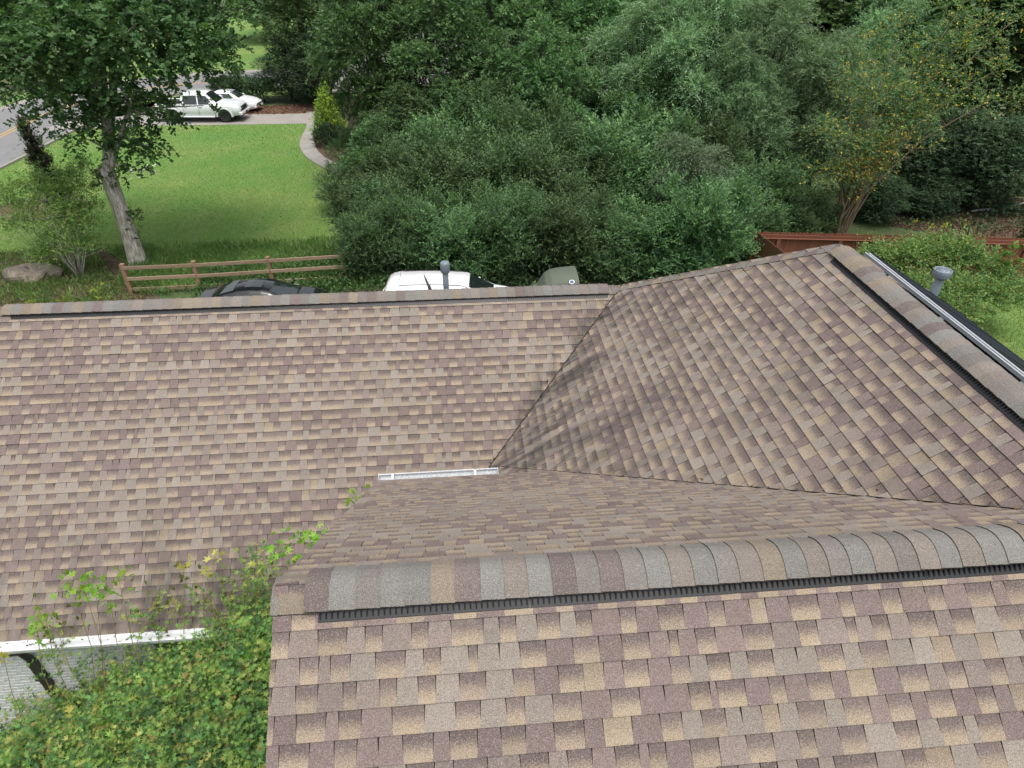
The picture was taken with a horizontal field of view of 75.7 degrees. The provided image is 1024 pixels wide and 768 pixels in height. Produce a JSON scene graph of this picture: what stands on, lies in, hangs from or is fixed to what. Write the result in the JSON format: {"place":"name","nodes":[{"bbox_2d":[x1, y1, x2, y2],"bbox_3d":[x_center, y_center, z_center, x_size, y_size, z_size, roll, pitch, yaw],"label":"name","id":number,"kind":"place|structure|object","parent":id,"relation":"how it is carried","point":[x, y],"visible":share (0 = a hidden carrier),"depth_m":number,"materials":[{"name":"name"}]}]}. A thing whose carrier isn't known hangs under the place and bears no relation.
{"place":"outdoors","nodes":[
{"label":"outdoors","id":0,"kind":"place"},
{"bbox_2d":[0,71,333,165],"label":"street","id":1,"kind":"structure","parent":0,"point":[10,149],"depth_m":46.33,"materials":[{"name":"grey asphalt"}]},
{"bbox_2d":[39,113,306,130],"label":"driveway","id":2,"kind":"structure","parent":0,"point":[299,118],"depth_m":47.26,"materials":[{"name":"concrete"}]},
{"bbox_2d":[154,89,250,122],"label":"car","id":3,"kind":"object","parent":2,"relation":"on","point":[231,108],"visible":0.69,"depth_m":46.25,"materials":[{"name":"white paint"}]},
{"bbox_2d":[214,89,262,108],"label":"sedan","id":4,"kind":"object","parent":2,"relation":"on","point":[253,102],"visible":0.32,"depth_m":48.88,"materials":[{"name":"white paint"}]},
{"bbox_2d":[0,123,380,288],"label":"lawn","id":5,"kind":"structure","parent":0,"point":[225,202],"depth_m":34.67,"materials":[{"name":"green plant"}]},
{"bbox_2d":[15,114,80,220],"bbox_3d":[-21.285,-9.773,30.107,1.894,4.977,1.720,0,35,0],"label":"narrow conifer","id":6,"kind":"object","parent":5,"relation":"on","point":[34,150],"visible":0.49,"depth_m":29.57,"materials":[{"name":"green plant"}]},
{"bbox_2d":[0,0,274,265],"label":"shade tree","id":7,"kind":"object","parent":5,"relation":"on","point":[50,25],"visible":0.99,"depth_m":22.18,"materials":[{"name":"green plant"}]},
{"bbox_2d":[102,233,403,296],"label":"weeds","id":8,"kind":"object","parent":5,"relation":"on","point":[206,248],"visible":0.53,"depth_m":27.69,"materials":[{"name":"green plant"}]},
{"bbox_2d":[191,253,410,297],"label":"ivy","id":9,"kind":"object","parent":5,"relation":"on","point":[329,284],"visible":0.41,"depth_m":25.84,"materials":[{"name":"green plant"}]},
{"bbox_2d":[310,159,354,210],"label":"loose shrub","id":10,"kind":"object","parent":5,"relation":"on","point":[334,174],"visible":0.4,"depth_m":31.47,"materials":[{"name":"green plant"}]},
{"bbox_2d":[332,112,413,177],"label":"broadleaf tree","id":11,"kind":"object","parent":5,"relation":"on","point":[347,160],"visible":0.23,"depth_m":29.70,"materials":[{"name":"green plant"}]},
{"bbox_2d":[0,3,382,106],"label":"lawn","id":12,"kind":"structure","parent":0,"point":[257,46],"depth_m":72.63,"materials":[{"name":"green plant"}]},
{"bbox_2d":[223,0,295,40],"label":"background tree","id":13,"kind":"object","parent":12,"relation":"on","point":[244,14],"visible":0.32,"depth_m":74.76,"materials":[{"name":"green plant"}]},
{"bbox_2d":[0,0,1023,298],"bbox_3d":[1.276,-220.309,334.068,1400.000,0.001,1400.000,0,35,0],"label":"ground","id":14,"kind":"structure","parent":0,"point":[860,226],"depth_m":31.33,"materials":[{"name":"brown soil"}]},
{"bbox_2d":[0,248,158,306],"bbox_3d":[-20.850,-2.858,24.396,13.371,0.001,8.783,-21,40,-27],"label":"leaf litter bed","id":15,"kind":"object","parent":14,"relation":"on","point":[109,257],"visible":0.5,"depth_m":26.44,"materials":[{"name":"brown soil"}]},
{"bbox_2d":[2,263,63,283],"bbox_3d":[-19.250,-4.337,26.349,2.386,0.810,1.251,-3,35,-5],"label":"boulder","id":16,"kind":"object","parent":15,"relation":"on","point":[23,272],"visible":0.79,"depth_m":26.03,"materials":[{"name":"grey stone"}]},
{"bbox_2d":[0,149,118,278],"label":"sparse shrub","id":17,"kind":"object","parent":15,"relation":"on","point":[69,186],"visible":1,"depth_m":24.93,"materials":[{"name":"green plant"}]},
{"bbox_2d":[0,245,135,304],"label":"weeds","id":18,"kind":"object","parent":15,"relation":"on","point":[56,280],"visible":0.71,"depth_m":25.72,"materials":[{"name":"green plant"}]},
{"bbox_2d":[0,483,370,767],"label":"courtyard maple","id":19,"kind":"object","parent":14,"relation":"on","point":[161,707],"visible":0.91,"depth_m":7.69,"materials":[{"name":"green plant"}]},
{"bbox_2d":[116,88,335,116],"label":"verge","id":20,"kind":"structure","parent":14,"relation":"on","point":[153,103],"depth_m":53.28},
{"bbox_2d":[252,0,362,68],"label":"broadleaf tree","id":21,"kind":"object","parent":20,"relation":"on","point":[283,17],"visible":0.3,"depth_m":49.47,"materials":[{"name":"green plant"}]},
{"bbox_2d":[119,251,347,293],"bbox_3d":[-10.615,-4.260,25.456,8.231,1.300,0.263,-5,35,-7],"label":"rail fence","id":22,"kind":"object","parent":14,"relation":"on","point":[197,276],"visible":0.77,"depth_m":25.20,"materials":[{"name":"brown wood"}]},
{"bbox_2d":[156,104,329,114],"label":"mulch bed","id":23,"kind":"object","parent":14,"relation":"on","point":[296,106],"visible":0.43,"depth_m":50.05,"materials":[{"name":"brown wood"}]},
{"bbox_2d":[245,75,279,102],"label":"hedge bush","id":24,"kind":"object","parent":14,"relation":"on","point":[260,87],"visible":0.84,"depth_m":50.88,"materials":[{"name":"green plant"}]},
{"bbox_2d":[249,37,323,101],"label":"dark evergreen","id":25,"kind":"object","parent":14,"relation":"on","point":[278,67],"visible":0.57,"depth_m":50.50,"materials":[{"name":"green plant"}]},
{"bbox_2d":[280,28,348,104],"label":"dark evergreen","id":26,"kind":"object","parent":14,"relation":"on","point":[311,86],"visible":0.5,"depth_m":49.49,"materials":[{"name":"green plant"}]},
{"bbox_2d":[299,112,356,175],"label":"walkway","id":27,"kind":"structure","parent":14,"relation":"on","point":[309,150],"depth_m":41.35,"materials":[{"name":"concrete"}]},
{"bbox_2d":[315,135,362,171],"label":"walk mulch","id":28,"kind":"object","parent":14,"relation":"on","point":[319,149],"visible":0.18,"depth_m":41.19,"materials":[{"name":"brown"}]},
{"bbox_2d":[308,81,347,141],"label":"golden conifer","id":29,"kind":"object","parent":28,"relation":"on","point":[329,114],"visible":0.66,"depth_m":41.98,"materials":[{"name":"green plant"}]},
{"bbox_2d":[310,121,349,147],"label":"round bush","id":30,"kind":"object","parent":28,"relation":"on","point":[317,132],"visible":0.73,"depth_m":41.41,"materials":[{"name":"green plant"}]},
{"bbox_2d":[318,125,361,169],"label":"loose shrub","id":31,"kind":"object","parent":14,"relation":"on","point":[340,142],"visible":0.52,"depth_m":36.20,"materials":[{"name":"green plant"}]},
{"bbox_2d":[327,193,397,280],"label":"evergreen shrub","id":32,"kind":"object","parent":14,"relation":"on","point":[363,237],"visible":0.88,"depth_m":25.23,"materials":[{"name":"green plant"}]},
{"bbox_2d":[297,0,432,131],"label":"broadleaf tree","id":33,"kind":"object","parent":14,"relation":"on","point":[338,18],"visible":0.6,"depth_m":32.62,"materials":[{"name":"green plant"}]},
{"bbox_2d":[311,161,435,259],"bbox_3d":[-5.527,-7.037,27.529,5.515,4.350,5.202,-17,39,-24],"label":"evergreen shrub","id":34,"kind":"object","parent":14,"relation":"on","point":[337,197],"visible":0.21,"depth_m":26.20,"materials":[{"name":"green plant"}]},
{"bbox_2d":[339,116,435,189],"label":"evergreen shrub","id":35,"kind":"object","parent":14,"relation":"on","point":[373,160],"visible":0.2,"depth_m":28.78,"materials":[{"name":"green plant"}]},
{"bbox_2d":[346,166,447,263],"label":"evergreen shrub","id":36,"kind":"object","parent":14,"relation":"on","point":[372,188],"visible":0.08,"depth_m":26.52,"materials":[{"name":"green plant"}]},
{"bbox_2d":[358,79,451,137],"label":"broadleaf tree","id":37,"kind":"object","parent":14,"relation":"on","point":[408,104],"visible":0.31,"depth_m":30.60,"materials":[{"name":"green plant"}]},
{"bbox_2d":[369,177,448,271],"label":"evergreen shrub","id":38,"kind":"object","parent":14,"relation":"on","point":[408,249],"visible":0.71,"depth_m":25.03,"materials":[{"name":"green plant"}]},
{"bbox_2d":[360,132,477,208],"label":"evergreen shrub","id":39,"kind":"object","parent":14,"relation":"on","point":[420,175],"visible":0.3,"depth_m":26.60,"materials":[{"name":"green plant"}]},
{"bbox_2d":[394,88,502,161],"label":"evergreen shrub","id":40,"kind":"object","parent":14,"relation":"on","point":[433,124],"visible":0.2,"depth_m":28.69,"materials":[{"name":"green plant"}]},
{"bbox_2d":[379,0,522,124],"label":"broadleaf tree","id":41,"kind":"object","parent":14,"relation":"on","point":[453,12],"visible":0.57,"depth_m":31.25,"materials":[{"name":"green plant"}]},
{"bbox_2d":[332,33,573,130],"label":"tree","id":42,"kind":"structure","parent":14,"relation":"on","point":[351,120],"depth_m":44.43,"materials":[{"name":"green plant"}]},
{"bbox_2d":[405,185,512,279],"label":"evergreen shrub","id":43,"kind":"object","parent":14,"relation":"on","point":[451,239],"visible":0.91,"depth_m":24.65,"materials":[{"name":"green plant"}]},
{"bbox_2d":[398,123,533,210],"bbox_3d":[-1.742,-8.129,28.362,6.243,5.454,5.890,-12,37,-17],"label":"evergreen shrub","id":44,"kind":"object","parent":14,"relation":"on","point":[436,153],"visible":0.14,"depth_m":26.77,"materials":[{"name":"green plant"}]},
{"bbox_2d":[436,74,514,151],"bbox_3d":[-1.416,-11.386,31.412,4.650,6.260,5.331,25,42,31],"label":"broadleaf tree","id":45,"kind":"object","parent":14,"relation":"on","point":[494,89],"visible":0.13,"depth_m":29.73,"materials":[{"name":"green plant"}]},
{"bbox_2d":[329,282,631,292],"bbox_3d":[-4.101,-1.195,22.180,18.438,0.001,10.339,0,35,0],"label":"parking apron","id":46,"kind":"object","parent":14,"relation":"on","point":[616,283],"depth_m":26.06,"materials":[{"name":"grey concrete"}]},
{"bbox_2d":[199,278,327,297],"bbox_3d":[-8.849,-2.953,23.408,4.531,1.413,2.112,-1,35,-2],"label":"black car","id":47,"kind":"object","parent":46,"relation":"on","point":[254,286],"visible":0.34,"depth_m":23.08,"materials":[{"name":"paint"}]},
{"bbox_2d":[383,270,507,290],"bbox_3d":[-2.122,-2.975,23.214,4.980,1.736,2.300,0,35,0],"label":"family car","id":48,"kind":"object","parent":46,"relation":"on","point":[409,280],"visible":0.23,"depth_m":22.66,"materials":[{"name":"white paint"}]},
{"bbox_2d":[531,266,578,285],"bbox_3d":[1.146,-3.285,23.640,2.376,1.588,1.710,-1,35,-2],"label":"covered vehicle","id":49,"kind":"object","parent":46,"relation":"on","point":[567,275],"visible":0.27,"depth_m":23.14,"materials":[{"name":"fabric"}]},
{"bbox_2d":[454,171,525,208],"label":"evergreen shrub","id":50,"kind":"object","parent":14,"relation":"on","point":[466,191],"visible":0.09,"depth_m":26.14,"materials":[{"name":"green plant"}]},
{"bbox_2d":[430,0,586,95],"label":"broadleaf tree","id":51,"kind":"object","parent":14,"relation":"on","point":[530,9],"visible":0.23,"depth_m":34.31,"materials":[{"name":"green plant"}]},
{"bbox_2d":[449,108,571,199],"bbox_3d":[0.225,-8.506,28.446,5.644,6.142,5.983,7,36,9],"label":"evergreen shrub","id":52,"kind":"object","parent":14,"relation":"on","point":[514,155],"visible":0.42,"depth_m":26.85,"materials":[{"name":"green plant"}]},
{"bbox_2d":[0,243,1023,767],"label":"house","id":53,"kind":"structure","parent":14,"relation":"on","point":[534,593],"depth_m":6.33,"materials":[{"name":"tile"}]},
{"bbox_2d":[864,252,1002,344],"bbox_3d":[5.027,-0.991,7.857,1.563,0.884,0.958,-3,35,-4],"label":"solar panel","id":54,"kind":"object","parent":53,"relation":"attached to","point":[905,281],"visible":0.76,"depth_m":7.72,"materials":[{"name":"black glass"}]},
{"bbox_2d":[910,288,1023,365],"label":"solar panel","id":55,"kind":"object","parent":53,"relation":"attached to","point":[975,335],"visible":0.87,"depth_m":6.80,"materials":[{"name":"glass"}]},
{"bbox_2d":[980,344,1023,384],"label":"solar panel","id":56,"kind":"object","parent":53,"relation":"attached to","point":[1013,366],"visible":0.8,"depth_m":6.02,"materials":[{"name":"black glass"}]},
{"bbox_2d":[449,72,575,147],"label":"evergreen shrub","id":57,"kind":"object","parent":14,"relation":"on","point":[505,112],"visible":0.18,"depth_m":29.04,"materials":[{"name":"green plant"}]},
{"bbox_2d":[467,170,559,285],"bbox_3d":[-0.084,-5.724,25.339,3.798,4.886,3.583,21,40,26],"label":"evergreen shrub","id":58,"kind":"object","parent":14,"relation":"on","point":[508,217],"visible":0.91,"depth_m":24.46,"materials":[{"name":"green plant"}]},
{"bbox_2d":[494,9,603,125],"bbox_3d":[1.466,-13.490,32.420,5.426,8.632,6.220,22,41,28],"label":"broadleaf tree","id":59,"kind":"object","parent":14,"relation":"on","point":[538,68],"visible":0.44,"depth_m":30.20,"materials":[{"name":"green plant"}]},
{"bbox_2d":[507,100,593,164],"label":"evergreen shrub","id":60,"kind":"object","parent":14,"relation":"on","point":[559,130],"visible":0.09,"depth_m":28.14,"materials":[{"name":"green plant"}]},
{"bbox_2d":[513,169,623,282],"bbox_3d":[2.049,-5.948,25.945,4.319,4.492,4.578,6,35,8],"label":"evergreen shrub","id":61,"kind":"object","parent":14,"relation":"on","point":[565,227],"visible":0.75,"depth_m":24.96,"materials":[{"name":"green plant"}]},
{"bbox_2d":[511,132,632,204],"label":"evergreen shrub","id":62,"kind":"object","parent":14,"relation":"on","point":[590,162],"visible":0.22,"depth_m":26.80,"materials":[{"name":"green plant"}]},
{"bbox_2d":[551,97,594,143],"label":"broadleaf tree","id":63,"kind":"object","parent":14,"relation":"on","point":[579,110],"visible":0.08,"depth_m":30.06,"materials":[{"name":"green plant"}]},
{"bbox_2d":[554,155,627,241],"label":"evergreen shrub","id":64,"kind":"object","parent":14,"relation":"on","point":[582,172],"visible":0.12,"depth_m":26.80,"materials":[{"name":"green plant"}]},
{"bbox_2d":[538,0,655,110],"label":"broadleaf tree","id":65,"kind":"object","parent":14,"relation":"on","point":[590,24],"visible":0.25,"depth_m":34.57,"materials":[{"name":"green plant"}]},
{"bbox_2d":[356,173,839,285],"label":"undergrowth","id":66,"kind":"object","parent":14,"relation":"on","point":[644,277],"visible":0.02,"depth_m":26.13,"materials":[{"name":"green plant"}]},
{"bbox_2d":[568,189,659,284],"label":"evergreen shrub","id":67,"kind":"object","parent":14,"relation":"on","point":[610,260],"visible":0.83,"depth_m":25.20,"materials":[{"name":"green plant"}]},
{"bbox_2d":[553,89,711,198],"bbox_3d":[4.912,-9.454,29.480,6.969,6.662,7.388,16,38,21],"label":"evergreen shrub","id":68,"kind":"object","parent":14,"relation":"on","point":[631,144],"visible":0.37,"depth_m":27.53,"materials":[{"name":"green plant"}]},
{"bbox_2d":[571,0,716,123],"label":"willow leaved tree","id":69,"kind":"object","parent":14,"relation":"on","point":[645,16],"visible":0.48,"depth_m":31.01,"materials":[{"name":"green plant"}]},
{"bbox_2d":[596,148,691,211],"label":"evergreen shrub","id":70,"kind":"object","parent":14,"relation":"on","point":[620,184],"visible":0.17,"depth_m":26.77,"materials":[{"name":"green plant"}]},
{"bbox_2d":[596,63,703,134],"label":"evergreen shrub","id":71,"kind":"object","parent":14,"relation":"on","point":[653,83],"visible":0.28,"depth_m":30.43,"materials":[{"name":"green plant"}]},
{"bbox_2d":[604,185,712,280],"bbox_3d":[5.922,-5.860,26.372,4.663,3.729,4.942,11,36,14],"label":"evergreen shrub","id":72,"kind":"object","parent":14,"relation":"on","point":[655,244],"visible":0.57,"depth_m":25.20,"materials":[{"name":"green plant"}]},
{"bbox_2d":[640,128,740,207],"bbox_3d":[7.178,-7.601,26.935,4.190,5.435,3.219,0,35,0],"label":"sapling","id":73,"kind":"object","parent":14,"relation":"on","point":[705,164],"visible":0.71,"depth_m":25.87,"materials":[{"name":"green plant"}]},
{"bbox_2d":[649,95,754,167],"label":"evergreen shrub","id":74,"kind":"object","parent":14,"relation":"on","point":[722,133],"visible":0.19,"depth_m":28.17,"materials":[{"name":"green plant"}]},
{"bbox_2d":[631,0,782,127],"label":"willow leaved tree","id":75,"kind":"object","parent":14,"relation":"on","point":[701,51],"visible":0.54,"depth_m":29.24,"materials":[{"name":"green plant"}]},
{"bbox_2d":[648,162,776,275],"bbox_3d":[7.514,-5.996,25.556,4.682,5.228,4.417,10,36,13],"label":"evergreen shrub","id":76,"kind":"object","parent":14,"relation":"on","point":[724,220],"visible":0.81,"depth_m":24.53,"materials":[{"name":"green plant"}]},
{"bbox_2d":[685,145,793,210],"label":"evergreen shrub","id":77,"kind":"object","parent":14,"relation":"on","point":[775,167],"visible":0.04,"depth_m":27.71,"materials":[{"name":"green plant"}]},
{"bbox_2d":[695,52,797,165],"bbox_3d":[10.475,-11.429,30.598,4.642,7.407,4.563,2,35,2],"label":"willow leaved tree","id":78,"kind":"object","parent":14,"relation":"on","point":[731,101],"visible":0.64,"depth_m":28.86,"materials":[{"name":"green plant"}]},
{"bbox_2d":[721,182,798,262],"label":"evergreen shrub","id":79,"kind":"object","parent":14,"relation":"on","point":[767,220],"visible":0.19,"depth_m":26.77,"materials":[{"name":"green plant"}]},
{"bbox_2d":[669,0,851,165],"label":"willow leaved tree","id":80,"kind":"object","parent":14,"relation":"on","point":[775,17],"visible":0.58,"depth_m":28.70,"materials":[{"name":"green plant"}]},
{"bbox_2d":[751,233,783,259],"bbox_3d":[9.983,-4.458,25.371,0.063,1.846,2.884,-6,36,-9],"label":"side fence","id":81,"kind":"object","parent":14,"relation":"on","point":[768,248],"visible":0.35,"depth_m":25.59,"materials":[{"name":"brown wood"}]},
{"bbox_2d":[728,144,821,232],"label":"evergreen shrub","id":82,"kind":"object","parent":14,"relation":"on","point":[788,194],"visible":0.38,"depth_m":27.67,"materials":[{"name":"green plant"}]},
{"bbox_2d":[771,192,847,243],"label":"evergreen shrub","id":83,"kind":"object","parent":14,"relation":"on","point":[812,221],"visible":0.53,"depth_m":27.44,"materials":[{"name":"green plant"}]},
{"bbox_2d":[767,26,892,200],"bbox_3d":[14.834,-12.184,31.010,5.807,8.231,5.908,-10,37,-15],"label":"willow leaved tree","id":84,"kind":"object","parent":14,"relation":"on","point":[848,44],"visible":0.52,"depth_m":29.39,"materials":[{"name":"green plant"}]},
{"bbox_2d":[767,0,938,126],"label":"background tree","id":85,"kind":"object","parent":14,"relation":"on","point":[829,9],"visible":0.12,"depth_m":36.07,"materials":[{"name":"green plant"}]},
{"bbox_2d":[831,171,916,226],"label":"dark evergreen","id":86,"kind":"object","parent":14,"relation":"on","point":[875,204],"visible":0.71,"depth_m":30.90,"materials":[{"name":"green plant"}]},
{"bbox_2d":[749,231,1023,280],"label":"privacy fence","id":87,"kind":"object","parent":14,"relation":"on","point":[789,242],"visible":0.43,"depth_m":25.99,"materials":[{"name":"brown wood"}]},
{"bbox_2d":[814,0,960,160],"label":"willow leaved tree","id":88,"kind":"object","parent":14,"relation":"on","point":[867,22],"visible":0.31,"depth_m":34.35,"materials":[{"name":"green plant"}]},
{"bbox_2d":[791,0,1023,243],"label":"multistem tree","id":89,"kind":"object","parent":14,"relation":"on","point":[878,140],"visible":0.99,"depth_m":25.06,"materials":[{"name":"green plant"}]},
{"bbox_2d":[851,119,977,211],"bbox_3d":[19.634,-10.832,32.556,5.015,4.277,5.667,-3,35,-5],"label":"dark evergreen","id":90,"kind":"object","parent":14,"relation":"on","point":[910,177],"visible":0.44,"depth_m":31.46,"materials":[{"name":"green plant"}]},
{"bbox_2d":[816,0,1023,153],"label":"background tree","id":91,"kind":"object","parent":14,"relation":"on","point":[936,7],"visible":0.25,"depth_m":35.40,"materials":[{"name":"green plant"}]},
{"bbox_2d":[884,197,1023,237],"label":"pine straw bed","id":92,"kind":"object","parent":14,"relation":"on","point":[972,228],"visible":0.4,"depth_m":31.72,"materials":[{"name":"brown plant"}]},
{"bbox_2d":[901,172,963,217],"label":"dark evergreen","id":93,"kind":"object","parent":92,"relation":"on","point":[938,201],"visible":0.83,"depth_m":31.49,"materials":[{"name":"green plant"}]},
{"bbox_2d":[884,201,1023,233],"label":"undergrowth","id":94,"kind":"object","parent":92,"relation":"on","point":[956,222],"visible":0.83,"depth_m":31.56,"materials":[{"name":"green plant"}]},
{"bbox_2d":[890,105,1019,207],"bbox_3d":[22.208,-11.318,32.779,6.517,4.869,5.767,9,36,12],"label":"dark evergreen","id":95,"kind":"object","parent":92,"relation":"on","point":[963,138],"visible":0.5,"depth_m":31.50,"materials":[{"name":"green plant"}]},
{"bbox_2d":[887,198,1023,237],"bbox_3d":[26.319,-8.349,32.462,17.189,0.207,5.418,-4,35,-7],"label":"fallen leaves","id":96,"kind":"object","parent":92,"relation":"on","point":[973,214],"visible":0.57,"depth_m":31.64,"materials":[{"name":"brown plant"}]},
{"bbox_2d":[948,113,1023,218],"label":"dark evergreen","id":97,"kind":"object","parent":92,"relation":"on","point":[1016,162],"visible":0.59,"depth_m":31.64,"materials":[{"name":"green plant"}]},
{"bbox_2d":[919,0,1023,144],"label":"background tree","id":98,"kind":"object","parent":14,"relation":"on","point":[1014,76],"visible":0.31,"depth_m":36.55,"materials":[{"name":"green plant"}]},
{"bbox_2d":[955,296,1023,359],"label":"garden lawn","id":99,"kind":"structure","parent":0,"point":[1002,340],"depth_m":23.58,"materials":[{"name":"green plant"}]},
{"bbox_2d":[854,218,1023,328],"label":"shrub","id":100,"kind":"object","parent":99,"relation":"on","point":[955,252],"visible":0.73,"depth_m":22.37,"materials":[{"name":"green plant"}]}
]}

